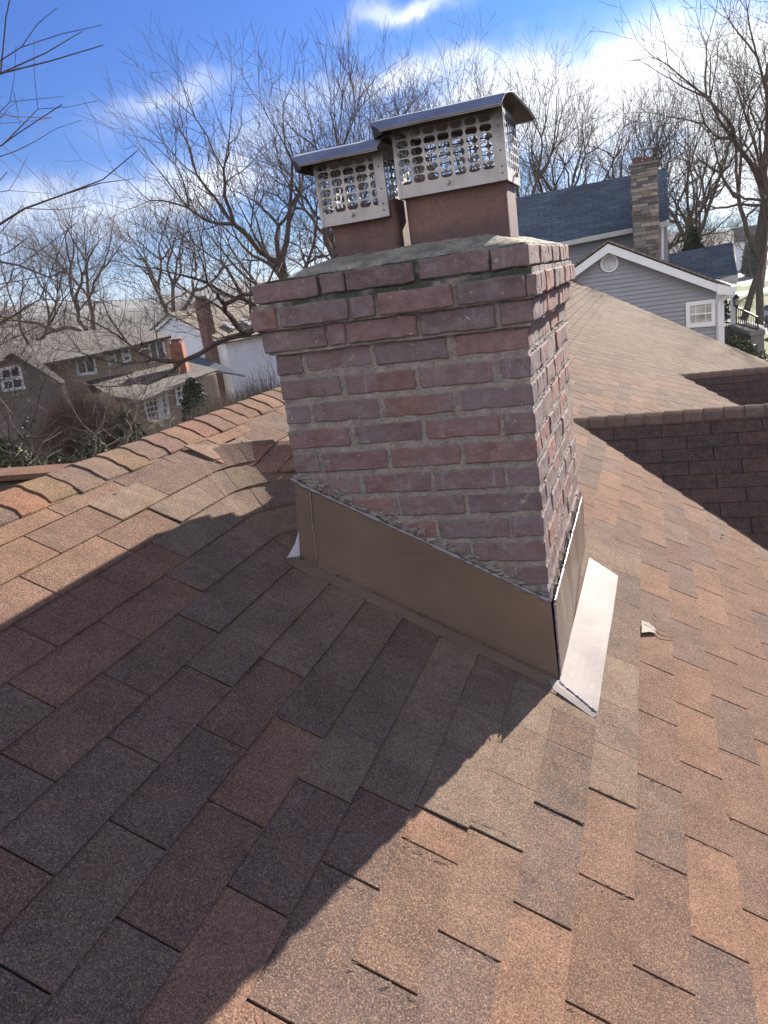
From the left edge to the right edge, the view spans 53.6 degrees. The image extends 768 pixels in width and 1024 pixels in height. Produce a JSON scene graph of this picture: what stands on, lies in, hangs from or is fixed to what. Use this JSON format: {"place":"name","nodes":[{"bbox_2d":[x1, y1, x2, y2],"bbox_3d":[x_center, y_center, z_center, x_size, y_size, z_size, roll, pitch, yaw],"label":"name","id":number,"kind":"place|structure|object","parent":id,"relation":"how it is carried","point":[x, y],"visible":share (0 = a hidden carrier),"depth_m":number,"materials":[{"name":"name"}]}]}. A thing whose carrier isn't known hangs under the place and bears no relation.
{"place":"outdoors","nodes":[
{"label":"outdoors","id":0,"kind":"place"},
{"bbox_2d":[0,279,278,323],"bbox_3d":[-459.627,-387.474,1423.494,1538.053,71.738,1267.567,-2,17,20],"label":"hill","id":1,"kind":"structure","parent":0,"point":[130,305],"depth_m":1333.88,"materials":[{"name":"grey"}]},
{"bbox_2d":[149,296,279,401],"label":"house","id":2,"kind":"structure","parent":0,"point":[241,365],"depth_m":59.20,"materials":[{"name":"white"}]},
{"bbox_2d":[0,231,678,346],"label":"hill","id":3,"kind":"structure","parent":0,"point":[129,314],"depth_m":454.01,"materials":[{"name":"grey"}]},
{"bbox_2d":[0,0,767,306],"label":"sky","id":4,"kind":"structure","parent":0,"point":[70,77],"materials":[{"name":"blue"}]},
{"bbox_2d":[669,230,767,254],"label":"hill","id":5,"kind":"structure","parent":0,"point":[726,241],"depth_m":328.51,"materials":[{"name":"grey"}]},
{"bbox_2d":[734,225,756,270],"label":"house","id":6,"kind":"structure","parent":0,"point":[739,252],"depth_m":155.96,"materials":[{"name":"white"}]},
{"bbox_2d":[727,261,767,359],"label":"lawn","id":7,"kind":"structure","parent":0,"point":[742,300],"depth_m":80.45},
{"bbox_2d":[584,87,721,251],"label":"tree","id":8,"kind":"object","parent":7,"relation":"on","point":[648,146],"visible":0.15,"depth_m":58.81,"materials":[{"name":"brown plant"}]},
{"bbox_2d":[593,88,767,242],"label":"tree","id":9,"kind":"object","parent":7,"relation":"on","point":[713,192],"visible":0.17,"depth_m":65.25,"materials":[{"name":"brown plant"}]},
{"bbox_2d":[635,37,761,233],"bbox_3d":[18.663,-19.481,48.519,8.963,18.894,10.876,-7,16,3],"label":"tree","id":10,"kind":"object","parent":7,"relation":"on","point":[696,205],"visible":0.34,"depth_m":46.27,"materials":[{"name":"brown plant"}]},
{"bbox_2d":[649,0,767,325],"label":"tree","id":11,"kind":"object","parent":7,"relation":"on","point":[755,244],"visible":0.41,"depth_m":50.86,"materials":[{"name":"brown plant"}]},
{"bbox_2d":[732,173,767,287],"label":"tree","id":12,"kind":"object","parent":7,"relation":"on","point":[764,269],"visible":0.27,"depth_m":97.94,"materials":[{"name":"brown plant"}]},
{"bbox_2d":[735,287,767,295],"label":"sidewalk","id":13,"kind":"structure","parent":0,"point":[741,293],"depth_m":94.96,"materials":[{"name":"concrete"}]},
{"bbox_2d":[737,267,767,286],"bbox_3d":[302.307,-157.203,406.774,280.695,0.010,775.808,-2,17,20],"label":"street","id":14,"kind":"structure","parent":0,"point":[743,281],"depth_m":120.35,"materials":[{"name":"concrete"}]},
{"bbox_2d":[754,320,767,334],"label":"driveway","id":15,"kind":"structure","parent":0,"point":[765,327],"depth_m":57.35,"materials":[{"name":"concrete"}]},
{"bbox_2d":[764,305,767,323],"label":"parked car","id":16,"kind":"object","parent":15,"relation":"on","point":[766,314],"visible":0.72,"depth_m":60.22,"materials":[{"name":"blue metal"}]},
{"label":"ground bank","id":17,"kind":"structure","parent":0,"visible":0},
{"bbox_2d":[469,61,723,219],"bbox_3d":[11.748,-14.773,40.259,13.020,16.676,13.224,-18,19,-30],"label":"tree","id":18,"kind":"object","parent":17,"relation":"on","point":[658,150],"visible":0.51,"depth_m":38.91,"materials":[{"name":"brown plant"}]},
{"bbox_2d":[588,64,764,253],"bbox_3d":[15.822,-15.898,41.787,10.673,16.828,14.182,1,19,28],"label":"tree","id":19,"kind":"object","parent":17,"relation":"on","point":[673,243],"visible":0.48,"depth_m":42.05,"materials":[{"name":"brown plant"}]},
{"bbox_2d":[725,333,767,361],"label":"broadleaf shrub","id":20,"kind":"object","parent":17,"relation":"on","point":[735,341],"visible":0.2,"depth_m":23.07,"materials":[{"name":"green plant"}]},
{"label":"ground","id":21,"kind":"structure","parent":0,"visible":0},
{"bbox_2d":[0,435,45,467],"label":"rhododendron","id":22,"kind":"object","parent":21,"relation":"on","point":[8,458],"visible":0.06,"depth_m":16.93,"materials":[{"name":"green plant"}]},
{"bbox_2d":[13,409,43,458],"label":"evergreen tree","id":23,"kind":"object","parent":21,"relation":"on","point":[23,425],"visible":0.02,"depth_m":39.68,"materials":[{"name":"green plant"}]},
{"bbox_2d":[23,441,76,462],"bbox_3d":[-10.458,-0.151,23.231,4.214,4.044,4.306,-10,17,-7],"label":"shrub","id":24,"kind":"object","parent":21,"relation":"on","point":[43,451],"depth_m":22.97,"materials":[{"name":"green plant"}]},
{"bbox_2d":[0,195,108,343],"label":"tree","id":25,"kind":"object","parent":21,"relation":"on","point":[43,297],"visible":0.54,"depth_m":67.62,"materials":[{"name":"brown plant"}]},
{"bbox_2d":[40,446,77,464],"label":"rhododendron","id":26,"kind":"object","parent":21,"relation":"on","point":[51,459],"visible":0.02,"depth_m":19.35,"materials":[{"name":"green plant"}]},
{"bbox_2d":[0,0,137,465],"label":"tree","id":27,"kind":"object","parent":21,"relation":"on","point":[30,206],"visible":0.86,"depth_m":6.33,"materials":[{"name":"brown plant"}]},
{"bbox_2d":[31,386,121,457],"bbox_3d":[-14.038,-3.573,35.474,4.714,4.596,4.763,-2,17,20],"label":"shrub","id":28,"kind":"object","parent":21,"relation":"on","point":[66,420],"visible":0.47,"depth_m":34.54,"materials":[{"name":"brown plant"}]},
{"bbox_2d":[0,166,164,342],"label":"tree","id":29,"kind":"object","parent":21,"relation":"on","point":[86,290],"visible":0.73,"depth_m":62.13,"materials":[{"name":"brown plant"}]},
{"bbox_2d":[0,209,169,446],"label":"tree","id":30,"kind":"object","parent":21,"relation":"on","point":[15,367],"visible":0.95,"depth_m":17.15,"materials":[{"name":"brown plant"}]},
{"bbox_2d":[71,425,109,462],"bbox_3d":[-11.040,-1.538,29.434,3.360,3.784,3.317,-9,16,-4],"label":"evergreen shrub","id":31,"kind":"object","parent":21,"relation":"on","point":[86,449],"visible":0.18,"depth_m":28.80,"materials":[{"name":"green plant"}]},
{"bbox_2d":[0,319,215,466],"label":"tree","id":32,"kind":"object","parent":21,"relation":"on","point":[105,429],"visible":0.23,"depth_m":17.23,"materials":[{"name":"brown plant"}]},
{"bbox_2d":[0,328,221,464],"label":"house","id":33,"kind":"structure","parent":21,"relation":"on","point":[206,377],"depth_m":43.70,"materials":[{"name":"beige brick"}]},
{"bbox_2d":[0,365,25,390],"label":"window","id":34,"kind":"structure","parent":33,"relation":"in","point":[10,382],"depth_m":39.05,"materials":[{"name":"white glass"}]},
{"bbox_2d":[75,358,97,375],"bbox_3d":[-17.192,-8.463,43.824,0.060,1.218,1.390,3,20,34],"label":"window","id":35,"kind":"structure","parent":33,"relation":"in","point":[83,364],"depth_m":43.84,"materials":[{"name":"white glass"}]},
{"bbox_2d":[106,353,116,365],"bbox_3d":[-16.212,-9.183,45.199,0.060,0.881,0.669,3,20,34],"label":"window","id":36,"kind":"structure","parent":33,"relation":"in","point":[108,355],"depth_m":45.21,"materials":[{"name":"white glass"}]},
{"bbox_2d":[121,350,131,362],"bbox_3d":[-15.615,-9.529,46.045,0.060,0.923,0.664,3,20,34],"label":"window","id":37,"kind":"structure","parent":33,"relation":"in","point":[126,356],"depth_m":46.04,"materials":[{"name":"white glass"}]},
{"bbox_2d":[143,399,158,421],"bbox_3d":[-13.368,-5.901,43.879,0.060,1.640,1.094,3,20,34],"label":"window","id":38,"kind":"structure","parent":33,"relation":"in","point":[154,401],"depth_m":43.84,"materials":[{"name":"glass"}]},
{"bbox_2d":[148,341,165,362],"bbox_3d":[-14.299,-10.128,47.923,0.060,1.281,1.314,3,20,34],"label":"window","id":39,"kind":"structure","parent":33,"relation":"in","point":[158,351],"depth_m":47.92,"materials":[{"name":"white glass"}]},
{"bbox_2d":[160,393,170,418],"bbox_3d":[-12.877,-6.238,44.571,0.060,1.588,0.742,3,20,34],"label":"door","id":40,"kind":"structure","parent":33,"relation":"in","point":[163,403],"depth_m":44.60,"materials":[{"name":"glass"}]},
{"bbox_2d":[174,386,183,405],"bbox_3d":[-12.264,-7.036,45.489,0.060,1.268,0.661,3,20,34],"label":"window","id":41,"kind":"structure","parent":33,"relation":"in","point":[178,390],"depth_m":45.47,"materials":[{"name":"white glass"}]},
{"bbox_2d":[109,406,146,449],"bbox_3d":[-11.721,-3.122,35.250,2.918,3.607,2.904,-2,17,20],"label":"evergreen shrub","id":42,"kind":"object","parent":21,"relation":"on","point":[142,432],"visible":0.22,"depth_m":34.79,"materials":[{"name":"green plant"}]},
{"bbox_2d":[81,169,270,313],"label":"tree","id":43,"kind":"object","parent":21,"relation":"on","point":[176,267],"visible":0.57,"depth_m":81.29,"materials":[{"name":"brown plant"}]},
{"bbox_2d":[178,377,210,422],"bbox_3d":[-10.204,-5.460,41.742,2.153,3.948,2.224,-2,17,20],"label":"yew shrub","id":44,"kind":"object","parent":21,"relation":"on","point":[191,383],"visible":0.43,"depth_m":41.15,"materials":[{"name":"green plant"}]},
{"bbox_2d":[178,386,241,423],"bbox_3d":[-6.941,-3.651,33.409,4.547,3.976,4.385,-2,17,20],"label":"shrub","id":45,"kind":"object","parent":21,"relation":"on","point":[206,410],"visible":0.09,"depth_m":33.01,"materials":[{"name":"brown plant"}]},
{"bbox_2d":[210,377,268,410],"bbox_3d":[-5.234,-3.287,30.808,4.264,4.284,4.060,-2,17,20],"label":"shrub","id":46,"kind":"object","parent":21,"relation":"on","point":[234,399],"visible":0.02,"depth_m":30.15,"materials":[{"name":"brown plant"}]},
{"bbox_2d":[235,364,278,399],"bbox_3d":[-4.010,-2.690,26.922,3.158,5.012,3.116,-2,17,20],"label":"shrub","id":47,"kind":"object","parent":21,"relation":"on","point":[255,392],"visible":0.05,"depth_m":26.35,"materials":[{"name":"brown plant"}]},
{"bbox_2d":[0,2,524,432],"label":"tree","id":48,"kind":"object","parent":21,"relation":"on","point":[281,255],"visible":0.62,"depth_m":25.65,"materials":[{"name":"brown plant"}]},
{"bbox_2d":[227,227,302,284],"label":"tree","id":49,"kind":"object","parent":21,"relation":"on","point":[255,259],"visible":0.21,"depth_m":103.03,"materials":[{"name":"brown plant"}]},
{"bbox_2d":[250,331,279,386],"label":"tree","id":50,"kind":"object","parent":21,"relation":"on","point":[268,368],"visible":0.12,"depth_m":24.85,"materials":[{"name":"brown plant"}]},
{"bbox_2d":[102,38,434,341],"bbox_3d":[-3.241,-8.011,27.214,9.810,15.539,15.127,8,23,43],"label":"tree","id":51,"kind":"object","parent":21,"relation":"on","point":[268,262],"visible":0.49,"depth_m":25.37,"materials":[{"name":"brown plant"}]},
{"bbox_2d":[169,56,462,356],"bbox_3d":[-3.567,-16.530,46.160,14.203,20.994,18.872,3,20,33],"label":"tree","id":52,"kind":"object","parent":21,"relation":"on","point":[305,210],"visible":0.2,"depth_m":44.66,"materials":[{"name":"brown plant"}]},
{"bbox_2d":[0,165,767,1023],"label":"house","id":53,"kind":"structure","parent":21,"relation":"on","point":[442,417],"depth_m":1.93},
{"bbox_2d":[291,135,416,227],"bbox_3d":[-0.066,-0.944,2.185,0.308,0.217,0.324,-2,17,20],"label":"chimney cap","id":54,"kind":"object","parent":53,"relation":"on","point":[355,159],"visible":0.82,"depth_m":2.10,"materials":[{"name":"silver metal"}]},
{"bbox_2d":[369,91,535,199],"bbox_3d":[0.197,-0.991,2.077,0.402,0.222,0.324,-2,17,20],"label":"chimney cap","id":55,"kind":"object","parent":53,"relation":"on","point":[494,115],"visible":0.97,"depth_m":2.00,"materials":[{"name":"silver metal"}]},
{"bbox_2d":[642,621,656,632],"bbox_3d":[0.925,0.410,2.652,0.050,0.028,0.097,-2,17,20],"label":"torn granule scrap","id":56,"kind":"object","parent":53,"relation":"on","point":[645,628],"visible":1,"depth_m":2.66,"materials":[{"name":"paper"}]},
{"bbox_2d":[0,199,767,345],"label":"distant woods","id":57,"kind":"object","parent":21,"relation":"on","point":[708,242],"visible":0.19,"depth_m":174.06,"materials":[{"name":"brown plant"}]},
{"bbox_2d":[252,5,519,237],"bbox_3d":[-1.396,-12.937,35.744,11.694,19.174,14.190,-20,20,-35],"label":"tree","id":58,"kind":"object","parent":21,"relation":"on","point":[381,116],"visible":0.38,"depth_m":33.95,"materials":[{"name":"brown plant"}]},
{"bbox_2d":[338,3,685,199],"bbox_3d":[5.442,-14.354,38.718,14.476,18.540,14.702,-17,19,-27],"label":"tree","id":59,"kind":"object","parent":21,"relation":"on","point":[539,175],"visible":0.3,"depth_m":36.34,"materials":[{"name":"brown plant"}]},
{"bbox_2d":[426,49,675,252],"bbox_3d":[9.950,-16.583,44.550,11.554,18.218,15.353,6,22,41],"label":"tree","id":60,"kind":"object","parent":21,"relation":"on","point":[540,185],"visible":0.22,"depth_m":41.05,"materials":[{"name":"brown plant"}]},
{"bbox_2d":[491,83,622,196],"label":"tree","id":61,"kind":"object","parent":21,"relation":"on","point":[531,181],"visible":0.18,"depth_m":55.96,"materials":[{"name":"brown plant"}]},
{"bbox_2d":[516,146,764,357],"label":"house","id":62,"kind":"structure","parent":21,"relation":"on","point":[612,234],"depth_m":21.80,"materials":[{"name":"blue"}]},
{"bbox_2d":[686,299,715,327],"bbox_3d":[8.459,-5.287,20.300,0.732,0.701,0.060,-3,17,18],"label":"window","id":63,"kind":"structure","parent":62,"relation":"in","point":[702,313],"depth_m":20.29,"materials":[{"name":"white glass"}]},
{"bbox_2d":[733,294,739,306],"bbox_3d":[11.568,-6.957,24.960,0.203,0.400,0.203,-9,16,-2],"label":"lantern","id":64,"kind":"object","parent":62,"relation":"attached to","point":[735,300],"visible":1,"depth_m":24.93,"materials":[{"name":"black metal"}]},
{"bbox_2d":[590,0,767,234],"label":"tree","id":65,"kind":"object","parent":21,"relation":"on","point":[758,176],"visible":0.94,"depth_m":31.42,"materials":[{"name":"brown plant"}]},
{"bbox_2d":[679,222,735,317],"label":"evergreen tree","id":66,"kind":"object","parent":21,"relation":"on","point":[693,239],"visible":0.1,"depth_m":34.97,"materials":[{"name":"green plant"}]},
{"bbox_2d":[672,0,767,320],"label":"tree","id":67,"kind":"object","parent":21,"relation":"on","point":[763,237],"visible":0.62,"depth_m":39.72,"materials":[{"name":"brown plant"}]},
{"bbox_2d":[740,236,766,276],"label":"evergreen tree","id":68,"kind":"object","parent":21,"relation":"on","point":[744,270],"visible":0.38,"depth_m":128.77,"materials":[{"name":"green plant"}]}
]}

